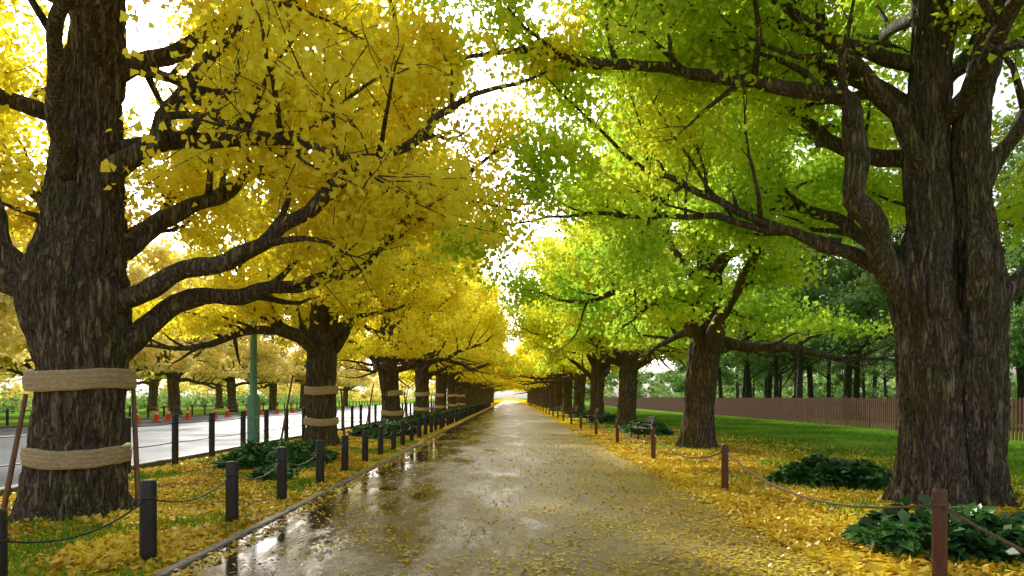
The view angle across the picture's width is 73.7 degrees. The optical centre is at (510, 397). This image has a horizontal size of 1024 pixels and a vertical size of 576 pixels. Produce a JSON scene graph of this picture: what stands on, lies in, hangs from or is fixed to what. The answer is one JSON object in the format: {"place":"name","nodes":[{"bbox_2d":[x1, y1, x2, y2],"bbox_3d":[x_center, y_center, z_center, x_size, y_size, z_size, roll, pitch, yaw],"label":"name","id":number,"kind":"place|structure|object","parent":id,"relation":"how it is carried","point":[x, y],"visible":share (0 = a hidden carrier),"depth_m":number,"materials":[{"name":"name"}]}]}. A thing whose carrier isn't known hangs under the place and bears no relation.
{"place":"outdoors","nodes":[
{"label":"outdoors","id":0,"kind":"place"},
{"bbox_2d":[0,402,432,486],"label":"road","id":1,"kind":"structure","parent":0,"point":[153,435],"depth_m":30.25,"materials":[{"name":"grey asphalt"}]},
{"bbox_2d":[0,398,1023,575],"bbox_3d":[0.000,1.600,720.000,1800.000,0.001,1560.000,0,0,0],"label":"ground","id":2,"kind":"structure","parent":0,"point":[576,425],"depth_m":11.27,"materials":[{"name":"plant"}]},
{"bbox_2d":[0,327,34,384],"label":"ginkgo tree","id":3,"kind":"object","parent":2,"relation":"on","point":[8,367],"visible":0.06,"depth_m":61.69,"materials":[{"name":"yellow plant"}]},
{"bbox_2d":[0,143,36,356],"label":"ginkgo tree","id":4,"kind":"object","parent":2,"relation":"on","point":[7,304],"visible":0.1,"depth_m":39.02,"materials":[{"name":"yellow plant"}]},
{"bbox_2d":[1,387,139,508],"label":"tree stake","id":5,"kind":"object","parent":2,"relation":"on","point":[8,484],"visible":0.54,"depth_m":9.38,"materials":[{"name":"brown wood"}]},
{"bbox_2d":[0,216,202,384],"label":"ginkgo tree","id":6,"kind":"object","parent":2,"relation":"on","point":[141,361],"visible":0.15,"depth_m":48.87,"materials":[{"name":"yellow plant"}]},
{"bbox_2d":[128,270,192,410],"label":"ginkgo tree","id":7,"kind":"object","parent":2,"relation":"on","point":[153,394],"visible":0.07,"depth_m":81.55,"materials":[{"name":"plant"}]},
{"bbox_2d":[0,365,338,409],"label":"distant trees","id":8,"kind":"object","parent":2,"relation":"on","point":[283,389],"visible":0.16,"depth_m":147.91,"materials":[{"name":"yellow plant"}]},
{"bbox_2d":[0,386,340,412],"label":"distant hedge","id":9,"kind":"object","parent":2,"relation":"on","point":[196,399],"visible":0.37,"depth_m":108.57,"materials":[{"name":"green plant"}]},
{"bbox_2d":[0,400,381,425],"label":"post and rail fence","id":10,"kind":"object","parent":2,"relation":"on","point":[7,411],"visible":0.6,"depth_m":58.74,"materials":[{"name":"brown wood"}]},
{"bbox_2d":[132,233,257,414],"bbox_3d":[-31.368,-6.766,62.410,14.992,16.940,12.279,0,0,-16],"label":"ginkgo tree","id":11,"kind":"object","parent":2,"relation":"on","point":[162,253],"visible":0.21,"depth_m":62.44,"materials":[{"name":"yellow plant"}]},
{"bbox_2d":[0,415,409,496],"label":"road kerb","id":12,"kind":"structure","parent":2,"relation":"on","point":[143,465],"depth_m":17.06,"materials":[{"name":"concrete"}]},
{"bbox_2d":[0,403,412,428],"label":"road kerb","id":13,"kind":"structure","parent":2,"relation":"on","point":[4,427],"depth_m":54.48,"materials":[{"name":"stone"}]},
{"bbox_2d":[180,334,249,407],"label":"ginkgo tree","id":14,"kind":"object","parent":2,"relation":"on","point":[219,396],"visible":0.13,"depth_m":100.55,"materials":[{"name":"yellow plant"}]},
{"bbox_2d":[172,165,259,441],"bbox_3d":[-9.865,-3.130,22.900,3.010,9.560,0.520,0,0,0],"label":"street lamp","id":15,"kind":"object","parent":2,"relation":"on","point":[253,406],"visible":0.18,"depth_m":22.79,"materials":[{"name":"green metal"}]},
{"bbox_2d":[0,428,444,575],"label":"fallen leaves","id":16,"kind":"object","parent":2,"relation":"on","point":[82,556],"visible":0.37,"depth_m":9.12,"materials":[{"name":"yellow plant"}]},
{"bbox_2d":[0,401,446,473],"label":"post and rail fence","id":17,"kind":"object","parent":2,"relation":"on","point":[175,437],"visible":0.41,"depth_m":19.76,"materials":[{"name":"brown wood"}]},
{"bbox_2d":[182,314,297,411],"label":"ginkgo tree","id":18,"kind":"object","parent":2,"relation":"on","point":[265,373],"visible":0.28,"depth_m":75.71,"materials":[{"name":"yellow plant"}]},
{"bbox_2d":[0,402,490,575],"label":"post and rope fence","id":19,"kind":"object","parent":2,"relation":"on","point":[148,500],"visible":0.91,"depth_m":8.66,"materials":[{"name":"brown wood"}]},
{"bbox_2d":[234,309,305,409],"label":"ginkgo tree","id":20,"kind":"object","parent":2,"relation":"on","point":[299,376],"visible":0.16,"depth_m":88.61,"materials":[{"name":"yellow plant"}]},
{"bbox_2d":[247,462,300,481],"bbox_3d":[-4.689,1.446,13.536,1.001,0.279,1.531,0,0,0],"label":"groundcover shrub","id":21,"kind":"object","parent":2,"relation":"on","point":[260,471],"visible":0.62,"depth_m":13.30,"materials":[{"name":"green plant"}]},
{"bbox_2d":[210,438,340,469],"bbox_3d":[-5.614,1.276,16.319,2.802,0.618,3.635,0,0,0],"label":"groundcover shrub","id":22,"kind":"object","parent":2,"relation":"on","point":[248,454],"visible":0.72,"depth_m":15.49,"materials":[{"name":"green plant"}]},
{"bbox_2d":[0,0,612,522],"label":"ginkgo tree","id":23,"kind":"object","parent":2,"relation":"on","point":[244,84],"visible":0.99,"depth_m":9.36,"materials":[{"name":"yellow plant"}]},
{"bbox_2d":[20,368,136,469],"bbox_3d":[-5.982,0.273,9.496,1.382,1.354,1.346,0,0,0],"label":"straw trunk wrap","id":24,"kind":"object","parent":23,"relation":"attached to","point":[33,380],"visible":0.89,"depth_m":8.95,"materials":[{"name":"beige wicker"}]},
{"bbox_2d":[277,344,347,407],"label":"ginkgo tree","id":25,"kind":"object","parent":2,"relation":"on","point":[297,353],"visible":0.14,"depth_m":99.83,"materials":[{"name":"yellow plant"}]},
{"bbox_2d":[280,375,344,438],"bbox_3d":[-6.660,0.451,22.973,2.183,2.412,0.147,0,0,-10],"label":"tree stake","id":26,"kind":"object","parent":2,"relation":"on","point":[285,416],"visible":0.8,"depth_m":22.86,"materials":[{"name":"brown wood"}]},
{"bbox_2d":[132,0,519,445],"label":"ginkgo tree","id":27,"kind":"object","parent":2,"relation":"on","point":[319,333],"visible":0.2,"depth_m":21.63,"materials":[{"name":"yellow plant"}]},
{"bbox_2d":[303,386,338,425],"bbox_3d":[-6.353,0.273,22.898,1.179,1.351,1.181,0,0,0],"label":"straw trunk wrap","id":28,"kind":"object","parent":27,"relation":"attached to","point":[323,390],"visible":0.96,"depth_m":22.42,"materials":[{"name":"beige wicker"}]},
{"bbox_2d":[151,402,500,575],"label":"path edging","id":29,"kind":"object","parent":2,"relation":"on","point":[182,564],"visible":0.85,"depth_m":8.48,"materials":[{"name":"stone"}]},
{"bbox_2d":[288,345,372,396],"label":"ginkgo tree","id":30,"kind":"object","parent":2,"relation":"on","point":[345,363],"visible":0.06,"depth_m":115.23,"materials":[{"name":"yellow plant"}]},
{"bbox_2d":[259,372,435,401],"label":"distant trees","id":31,"kind":"object","parent":2,"relation":"on","point":[363,395],"visible":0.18,"depth_m":263.09,"materials":[{"name":"yellow plant"}]},
{"bbox_2d":[338,332,378,405],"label":"ginkgo tree","id":32,"kind":"object","parent":2,"relation":"on","point":[355,372],"visible":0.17,"depth_m":127.66,"materials":[{"name":"yellow plant"}]},
{"bbox_2d":[347,418,417,438],"bbox_3d":[-5.306,1.198,28.927,3.055,0.773,7.348,0,0,0],"label":"groundcover shrub","id":33,"kind":"object","parent":2,"relation":"on","point":[372,428],"visible":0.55,"depth_m":27.83,"materials":[{"name":"green plant"}]},
{"bbox_2d":[366,383,406,423],"bbox_3d":[-6.510,0.451,35.773,2.183,2.412,0.147,0,0,-10],"label":"tree stake","id":34,"kind":"object","parent":2,"relation":"on","point":[370,405],"visible":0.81,"depth_m":35.67,"materials":[{"name":"brown wood"}]},
{"bbox_2d":[299,131,520,422],"bbox_3d":[-6.232,-6.258,35.524,12.846,15.965,12.425,0,0,-42],"label":"ginkgo tree","id":35,"kind":"object","parent":2,"relation":"on","point":[385,348],"visible":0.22,"depth_m":34.17,"materials":[{"name":"yellow plant"}]},
{"bbox_2d":[381,390,402,415],"bbox_3d":[-6.203,0.273,35.698,1.179,1.351,1.181,0,0,0],"label":"straw trunk wrap","id":36,"kind":"object","parent":35,"relation":"attached to","point":[394,393],"visible":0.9,"depth_m":35.20,"materials":[{"name":"beige wicker"}]},
{"bbox_2d":[402,411,445,424],"bbox_3d":[-5.339,1.210,41.657,3.059,0.750,6.070,0,0,-20],"label":"groundcover shrub","id":37,"kind":"object","parent":2,"relation":"on","point":[415,416],"visible":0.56,"depth_m":40.65,"materials":[{"name":"green plant"}]},
{"bbox_2d":[339,227,523,415],"bbox_3d":[-6.432,-6.391,48.116,12.772,16.203,13.379,0,0,32],"label":"ginkgo tree","id":38,"kind":"object","parent":2,"relation":"on","point":[423,377],"visible":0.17,"depth_m":47.11,"materials":[{"name":"yellow plant"}]},
{"bbox_2d":[414,392,429,410],"bbox_3d":[-6.203,0.273,47.798,1.179,1.351,1.181,0,0,0],"label":"straw trunk wrap","id":39,"kind":"object","parent":38,"relation":"attached to","point":[421,394],"visible":0.93,"depth_m":47.32,"materials":[{"name":"beige wicker"}]},
{"bbox_2d":[431,409,454,418],"bbox_3d":[-5.148,1.242,53.461,2.636,0.687,5.754,0,0,0],"label":"groundcover shrub","id":40,"kind":"object","parent":2,"relation":"on","point":[438,412],"visible":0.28,"depth_m":52.11,"materials":[{"name":"green plant"}]},
{"bbox_2d":[364,248,521,412],"bbox_3d":[-6.046,-6.782,59.483,13.389,16.977,15.531,0,0,20],"label":"ginkgo tree","id":41,"kind":"object","parent":2,"relation":"on","point":[440,386],"visible":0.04,"depth_m":59.68,"materials":[{"name":"yellow plant"}]},
{"bbox_2d":[399,276,512,409],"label":"ginkgo tree","id":42,"kind":"object","parent":2,"relation":"on","point":[451,387],"visible":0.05,"depth_m":72.18,"materials":[{"name":"yellow plant"}]},
{"bbox_2d":[432,277,510,406],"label":"ginkgo tree","id":43,"kind":"object","parent":2,"relation":"on","point":[459,389],"visible":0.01,"depth_m":84.33,"materials":[{"name":"yellow plant"}]},
{"bbox_2d":[464,346,507,405],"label":"ginkgo tree","id":44,"kind":"object","parent":2,"relation":"on","point":[467,397],"visible":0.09,"depth_m":96.62,"materials":[{"name":"yellow plant"}]},
{"bbox_2d":[470,343,516,404],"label":"ginkgo tree","id":45,"kind":"object","parent":2,"relation":"on","point":[472,394],"visible":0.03,"depth_m":108.93,"materials":[{"name":"yellow plant"}]},
{"bbox_2d":[488,386,514,401],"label":"ginkgo tree","id":46,"kind":"object","parent":2,"relation":"on","point":[502,389],"visible":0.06,"depth_m":181.50,"materials":[{"name":"yellow plant"}]},
{"bbox_2d":[170,401,847,575],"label":"footpath","id":47,"kind":"structure","parent":2,"relation":"on","point":[503,419],"depth_m":8.63,"materials":[{"name":"grey asphalt"}]},
{"bbox_2d":[171,433,857,575],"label":"fallen leaves","id":48,"kind":"object","parent":47,"relation":"on","point":[823,568],"visible":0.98,"depth_m":8.29,"materials":[{"name":"yellow plant"}]},
{"bbox_2d":[504,338,541,403],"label":"ginkgo tree","id":49,"kind":"object","parent":2,"relation":"on","point":[540,393],"visible":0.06,"depth_m":135.26,"materials":[{"name":"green plant"}]},
{"bbox_2d":[489,260,574,411],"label":"ginkgo tree","id":50,"kind":"object","parent":2,"relation":"on","point":[567,404],"visible":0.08,"depth_m":73.97,"materials":[{"name":"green plant"}]},
{"bbox_2d":[515,383,549,404],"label":"ginkgo tree","id":51,"kind":"object","parent":2,"relation":"on","point":[538,385],"visible":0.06,"depth_m":110.75,"materials":[{"name":"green plant"}]},
{"bbox_2d":[515,327,562,404],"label":"ginkgo tree","id":52,"kind":"object","parent":2,"relation":"on","point":[543,392],"depth_m":123.11,"materials":[{"name":"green plant"}]},
{"bbox_2d":[515,338,562,404],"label":"ginkgo tree","id":53,"kind":"object","parent":2,"relation":"on","point":[537,395],"visible":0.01,"depth_m":147.76,"materials":[{"name":"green plant"}]},
{"bbox_2d":[511,343,573,408],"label":"ginkgo tree","id":54,"kind":"object","parent":2,"relation":"on","point":[551,392],"visible":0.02,"depth_m":98.46,"materials":[{"name":"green plant"}]},
{"bbox_2d":[500,332,605,406],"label":"ginkgo tree","id":55,"kind":"object","parent":2,"relation":"on","point":[558,395],"visible":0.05,"depth_m":86.39,"materials":[{"name":"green plant"}]},
{"bbox_2d":[502,235,619,411],"bbox_3d":[6.868,-7.180,61.707,12.888,17.780,15.735,0,0,-25],"label":"ginkgo tree","id":56,"kind":"object","parent":2,"relation":"on","point":[579,394],"visible":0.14,"depth_m":61.57,"materials":[{"name":"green plant"}]},
{"bbox_2d":[568,408,588,417],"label":"groundcover shrub","id":57,"kind":"object","parent":2,"relation":"on","point":[577,414],"visible":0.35,"depth_m":54.11,"materials":[{"name":"green plant"}]},
{"bbox_2d":[492,220,666,419],"bbox_3d":[5.779,-6.556,49.252,12.389,16.519,12.208,0,0,-37],"label":"ginkgo tree","id":58,"kind":"object","parent":2,"relation":"on","point":[537,324],"visible":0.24,"depth_m":48.73,"materials":[{"name":"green plant"}]},
{"bbox_2d":[587,412,616,423],"bbox_3d":[6.432,1.231,42.802,3.142,0.708,6.064,0,0,0],"label":"groundcover shrub","id":59,"kind":"object","parent":2,"relation":"on","point":[608,417],"visible":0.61,"depth_m":42.17,"materials":[{"name":"green plant"}]},
{"bbox_2d":[509,116,750,426],"bbox_3d":[6.525,-6.391,36.719,13.379,16.203,12.772,0,0,35],"label":"ginkgo tree","id":60,"kind":"object","parent":2,"relation":"on","point":[625,362],"visible":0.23,"depth_m":35.85,"materials":[{"name":"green plant"}]},
{"bbox_2d":[562,370,722,400],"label":"distant trees","id":61,"kind":"object","parent":2,"relation":"on","point":[667,378],"visible":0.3,"depth_m":267.10,"materials":[{"name":"green plant"}]},
{"bbox_2d":[630,414,655,438],"bbox_3d":[5.080,1.135,26.200,0.734,0.948,1.700,0,0,0],"label":"park bench","id":62,"kind":"object","parent":2,"relation":"on","point":[645,422],"visible":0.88,"depth_m":26.08,"materials":[{"name":"brown wood"}]},
{"bbox_2d":[619,418,673,435],"bbox_3d":[6.069,1.243,30.764,2.583,0.685,5.722,0,0,0],"label":"groundcover shrub","id":63,"kind":"object","parent":2,"relation":"on","point":[661,428],"visible":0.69,"depth_m":29.09,"materials":[{"name":"green plant"}]},
{"bbox_2d":[485,0,897,448],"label":"ginkgo tree","id":64,"kind":"object","parent":2,"relation":"on","point":[713,303],"visible":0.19,"depth_m":20.82,"materials":[{"name":"green plant"}]},
{"bbox_2d":[666,243,733,366],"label":"broadleaf tree","id":65,"kind":"object","parent":2,"relation":"on","point":[692,266],"visible":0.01,"depth_m":87.30,"materials":[{"name":"green plant"}]},
{"bbox_2d":[377,0,1023,509],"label":"ginkgo tree","id":66,"kind":"object","parent":2,"relation":"on","point":[951,286],"visible":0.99,"depth_m":10.38,"materials":[{"name":"green plant"}]},
{"bbox_2d":[682,351,735,378],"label":"broadleaf tree","id":67,"kind":"object","parent":2,"relation":"on","point":[725,374],"visible":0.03,"depth_m":83.01,"materials":[{"name":"green plant"}]},
{"bbox_2d":[671,262,749,397],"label":"broadleaf tree","id":68,"kind":"object","parent":2,"relation":"on","point":[725,363],"visible":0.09,"depth_m":70.95,"materials":[{"name":"green plant"}]},
{"bbox_2d":[717,368,738,386],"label":"broadleaf tree","id":69,"kind":"object","parent":2,"relation":"on","point":[732,383],"visible":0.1,"depth_m":108.80,"materials":[{"name":"green plant"}]},
{"bbox_2d":[727,362,739,397],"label":"broadleaf tree","id":70,"kind":"object","parent":2,"relation":"on","point":[737,388],"depth_m":120.72,"materials":[{"name":"plant"}]},
{"bbox_2d":[730,259,762,397],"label":"broadleaf tree","id":71,"kind":"object","parent":2,"relation":"on","point":[744,382],"depth_m":87.77,"materials":[{"name":"green plant"}]},
{"bbox_2d":[732,365,773,395],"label":"broadleaf tree","id":72,"kind":"object","parent":2,"relation":"on","point":[741,372],"visible":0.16,"depth_m":109.95,"materials":[{"name":"green plant"}]},
{"bbox_2d":[727,266,785,397],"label":"broadleaf tree","id":73,"kind":"object","parent":2,"relation":"on","point":[746,363],"visible":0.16,"depth_m":77.91,"materials":[{"name":"green plant"}]},
{"bbox_2d":[724,353,788,397],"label":"broadleaf tree","id":74,"kind":"object","parent":2,"relation":"on","point":[753,372],"visible":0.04,"depth_m":95.04,"materials":[{"name":"plant"}]},
{"bbox_2d":[725,289,822,397],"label":"broadleaf tree","id":75,"kind":"object","parent":2,"relation":"on","point":[776,379],"visible":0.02,"depth_m":63.74,"materials":[{"name":"green plant"}]},
{"bbox_2d":[530,402,1023,575],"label":"post and rope fence","id":76,"kind":"object","parent":2,"relation":"on","point":[939,504],"visible":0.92,"depth_m":5.87,"materials":[{"name":"brown wood"}]},
{"bbox_2d":[752,354,803,397],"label":"broadleaf tree","id":77,"kind":"object","parent":2,"relation":"on","point":[780,380],"visible":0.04,"depth_m":97.42,"materials":[{"name":"green plant"}]},
{"bbox_2d":[764,362,792,397],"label":"broadleaf tree","id":78,"kind":"object","parent":2,"relation":"on","point":[765,386],"visible":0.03,"depth_m":103.37,"materials":[{"name":"green plant"}]},
{"bbox_2d":[734,291,824,397],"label":"broadleaf tree","id":79,"kind":"object","parent":2,"relation":"on","point":[769,387],"visible":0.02,"depth_m":79.02,"materials":[{"name":"green plant"}]},
{"bbox_2d":[746,247,836,397],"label":"broadleaf tree","id":80,"kind":"object","parent":2,"relation":"on","point":[810,382],"visible":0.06,"depth_m":63.71,"materials":[{"name":"green plant"}]},
{"bbox_2d":[568,428,1023,575],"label":"fallen leaves","id":81,"kind":"object","parent":2,"relation":"on","point":[751,510],"visible":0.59,"depth_m":10.41,"materials":[{"name":"yellow plant"}]},
{"bbox_2d":[782,366,816,401],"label":"broadleaf tree","id":82,"kind":"object","parent":2,"relation":"on","point":[791,378],"visible":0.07,"depth_m":118.96,"materials":[{"name":"green plant"}]},
{"bbox_2d":[766,287,838,407],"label":"broadleaf tree","id":83,"kind":"object","parent":2,"relation":"on","point":[784,360],"depth_m":72.11,"materials":[{"name":"green plant"}]},
{"bbox_2d":[751,243,872,411],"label":"broadleaf tree","id":84,"kind":"object","parent":2,"relation":"on","point":[813,293],"visible":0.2,"depth_m":49.14,"materials":[{"name":"green plant"}]},
{"bbox_2d":[603,395,1023,440],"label":"picket fence","id":85,"kind":"object","parent":2,"relation":"on","point":[812,410],"visible":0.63,"depth_m":41.47,"materials":[{"name":"brown wood"}]},
{"bbox_2d":[637,374,1016,413],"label":"undergrowth","id":86,"kind":"object","parent":2,"relation":"on","point":[834,393],"visible":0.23,"depth_m":112.02,"materials":[{"name":"green plant"}]},
{"bbox_2d":[764,450,893,489],"bbox_3d":[6.074,1.313,12.930,2.304,0.544,2.461,0,0,27],"label":"groundcover shrub","id":87,"kind":"object","parent":2,"relation":"on","point":[822,470],"visible":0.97,"depth_m":12.40,"materials":[{"name":"green plant"}]},
{"bbox_2d":[813,352,853,383],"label":"broadleaf tree","id":88,"kind":"object","parent":2,"relation":"on","point":[821,368],"visible":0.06,"depth_m":107.22,"materials":[{"name":"green plant"}]},
{"bbox_2d":[790,292,881,397],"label":"broadleaf tree","id":89,"kind":"object","parent":2,"relation":"on","point":[828,376],"visible":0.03,"depth_m":84.96,"materials":[{"name":"green plant"}]},
{"bbox_2d":[783,152,894,417],"bbox_3d":[26.237,-9.083,52.226,12.945,21.634,9.968,0,0,-20],"label":"broadleaf tree","id":90,"kind":"object","parent":2,"relation":"on","point":[845,277],"visible":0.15,"depth_m":50.65,"materials":[{"name":"green plant"}]},
{"bbox_2d":[795,239,887,398],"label":"broadleaf tree","id":91,"kind":"object","parent":2,"relation":"on","point":[856,393],"visible":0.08,"depth_m":58.29,"materials":[{"name":"green plant"}]},
{"bbox_2d":[669,359,1016,396],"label":"distant trees","id":92,"kind":"object","parent":2,"relation":"on","point":[788,387],"visible":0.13,"depth_m":160.87,"materials":[{"name":"green plant"}]},
{"bbox_2d":[828,313,892,398],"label":"broadleaf tree","id":93,"kind":"object","parent":2,"relation":"on","point":[863,370],"visible":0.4,"depth_m":75.18,"materials":[{"name":"green plant"}]},
{"bbox_2d":[825,183,905,394],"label":"broadleaf tree","id":94,"kind":"object","parent":2,"relation":"on","point":[863,304],"visible":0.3,"depth_m":43.69,"materials":[{"name":"green plant"}]},
{"bbox_2d":[839,324,894,408],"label":"broadleaf tree","id":95,"kind":"object","parent":2,"relation":"on","point":[874,383],"visible":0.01,"depth_m":99.08,"materials":[{"name":"green plant"}]},
{"bbox_2d":[853,312,894,396],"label":"broadleaf tree","id":96,"kind":"object","parent":2,"relation":"on","point":[889,373],"visible":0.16,"depth_m":89.59,"materials":[{"name":"green plant"}]},
{"bbox_2d":[881,357,894,371],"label":"broadleaf tree","id":97,"kind":"object","parent":2,"relation":"on","point":[888,364],"visible":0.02,"depth_m":68.90,"materials":[{"name":"green plant"}]},
{"bbox_2d":[841,493,1023,562],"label":"groundcover shrub","id":98,"kind":"object","parent":2,"relation":"on","point":[899,531],"visible":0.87,"depth_m":7.02,"materials":[{"name":"green plant"}]},
{"bbox_2d":[992,100,1023,422],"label":"broadleaf tree","id":99,"kind":"object","parent":2,"relation":"on","point":[1019,370],"visible":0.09,"depth_m":42.40,"materials":[{"name":"green plant"}]},
{"bbox_2d":[993,148,1023,350],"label":"broadleaf tree","id":100,"kind":"object","parent":2,"relation":"on","point":[1016,252],"visible":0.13,"depth_m":33.91,"materials":[{"name":"green plant"}]},
{"bbox_2d":[994,151,1023,307],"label":"broadleaf tree","id":101,"kind":"object","parent":2,"relation":"on","point":[1011,273],"depth_m":48.57,"materials":[{"name":"green plant"}]},
{"bbox_2d":[998,507,1023,525],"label":"groundcover shrub","id":102,"kind":"object","parent":2,"relation":"on","point":[1019,516],"visible":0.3,"depth_m":7.81,"materials":[{"name":"green plant"}]},
{"bbox_2d":[1008,300,1023,367],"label":"broadleaf tree","id":103,"kind":"object","parent":2,"relation":"on","point":[1017,354],"visible":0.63,"depth_m":31.13,"materials":[{"name":"green plant"}]},
{"bbox_2d":[0,0,1023,397],"label":"sky","id":104,"kind":"structure","parent":0,"point":[135,95],"materials":[{"name":"white"}]},
{"bbox_2d":[559,415,1023,575],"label":"grass","id":105,"kind":"structure","parent":0,"point":[836,433],"depth_m":24.53,"materials":[{"name":"plant"}]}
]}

